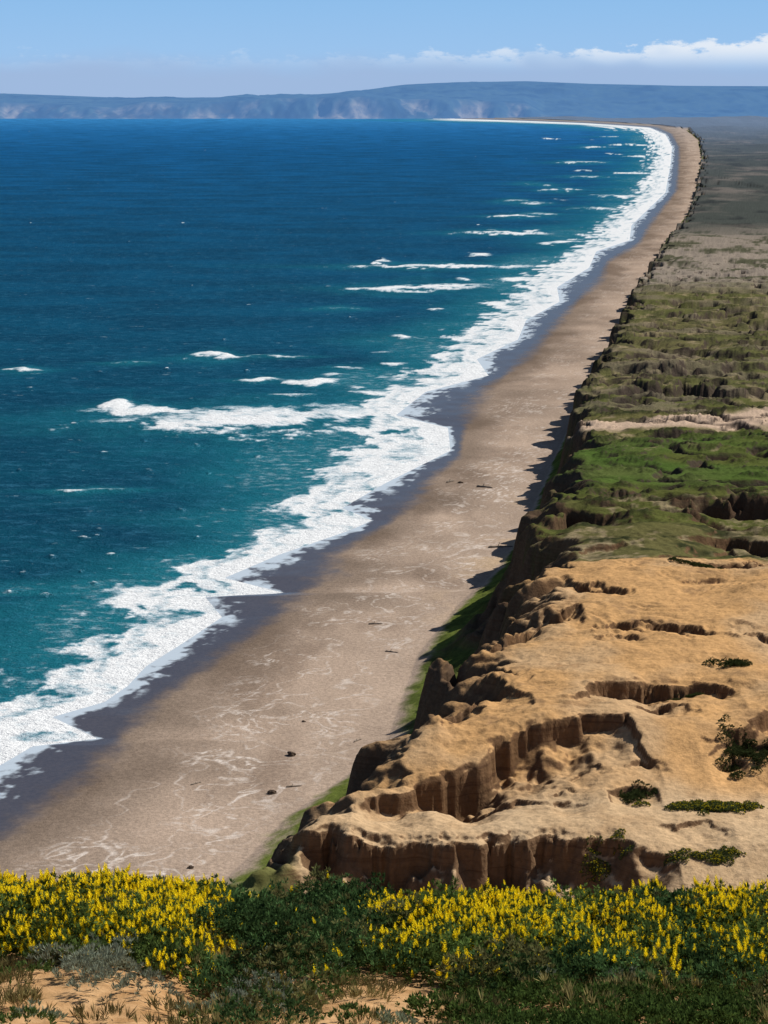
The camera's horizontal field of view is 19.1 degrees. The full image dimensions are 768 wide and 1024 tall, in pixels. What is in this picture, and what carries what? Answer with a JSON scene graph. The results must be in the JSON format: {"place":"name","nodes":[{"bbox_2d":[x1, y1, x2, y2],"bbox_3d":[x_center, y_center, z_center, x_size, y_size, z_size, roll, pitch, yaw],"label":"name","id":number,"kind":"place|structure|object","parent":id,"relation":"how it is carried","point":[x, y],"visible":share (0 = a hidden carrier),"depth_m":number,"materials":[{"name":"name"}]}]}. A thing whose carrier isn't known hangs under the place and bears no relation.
{"place":"outdoors","nodes":[
{"label":"outdoors","id":0,"kind":"place"},
{"bbox_2d":[0,118,671,764],"bbox_3d":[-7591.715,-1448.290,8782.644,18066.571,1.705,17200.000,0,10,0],"label":"sea","id":1,"kind":"structure","parent":0,"point":[230,346],"depth_m":1513.68,"materials":[{"name":"liquid"}]},
{"bbox_2d":[0,116,767,898],"bbox_3d":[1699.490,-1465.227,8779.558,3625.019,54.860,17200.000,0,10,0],"label":"coastal ground","id":2,"kind":"structure","parent":0,"point":[510,716],"depth_m":550.15,"materials":[{"name":"beige sand"}]},
{"bbox_2d":[267,790,276,794],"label":"beach rock","id":3,"kind":"object","parent":2,"relation":"on","point":[271,792],"visible":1,"depth_m":493.23,"materials":[{"name":"brown stone"}]},
{"bbox_2d":[287,751,295,756],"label":"beach rock","id":4,"kind":"object","parent":2,"relation":"on","point":[290,753],"visible":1,"depth_m":522.08,"materials":[{"name":"brown stone"}]},
{"bbox_2d":[488,543,512,547],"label":"driftwood log","id":5,"kind":"object","parent":2,"relation":"on","point":[499,546],"visible":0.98,"depth_m":763.04,"materials":[{"name":"wood"}]},
{"bbox_2d":[579,557,767,883],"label":"coastal scrub","id":6,"kind":"object","parent":2,"relation":"on","point":[702,805],"visible":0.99,"depth_m":375.94,"materials":[{"name":"green plant"}]},
{"bbox_2d":[0,81,767,118],"bbox_3d":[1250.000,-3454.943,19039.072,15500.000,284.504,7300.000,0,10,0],"label":"distant hills","id":7,"kind":"structure","parent":0,"point":[458,100],"depth_m":16577.21,"materials":[{"name":"blue stone"}]},
{"bbox_2d":[0,942,767,1023],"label":"sandy hillside","id":8,"kind":"structure","parent":0,"point":[54,990],"depth_m":24.53,"materials":[{"name":"beige sand"}]},
{"bbox_2d":[0,863,767,1023],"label":"green lupine foliage","id":9,"kind":"object","parent":8,"relation":"on","point":[326,902],"visible":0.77,"depth_m":27.13,"materials":[{"name":"green plant"}]},
{"bbox_2d":[0,862,767,987],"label":"yellow lupine flowers","id":10,"kind":"object","parent":8,"relation":"on","point":[180,894],"visible":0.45,"depth_m":29.00,"materials":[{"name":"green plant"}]},
{"bbox_2d":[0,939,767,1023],"bbox_3d":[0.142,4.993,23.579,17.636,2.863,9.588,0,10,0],"label":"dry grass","id":11,"kind":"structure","parent":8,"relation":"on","point":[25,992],"depth_m":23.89,"materials":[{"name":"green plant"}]},
{"bbox_2d":[11,917,764,1023],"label":"grey sage shrub","id":12,"kind":"object","parent":8,"relation":"on","point":[84,961],"visible":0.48,"depth_m":25.12,"materials":[{"name":"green plant"}]},
{"bbox_2d":[169,954,767,1023],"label":"shrub mat","id":13,"kind":"object","parent":8,"relation":"on","point":[664,1007],"visible":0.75,"depth_m":23.94,"materials":[{"name":"green plant"}]},
{"bbox_2d":[0,0,767,97],"label":"sky","id":14,"kind":"structure","parent":0,"point":[89,48],"materials":[{"name":"blue"}]}
]}

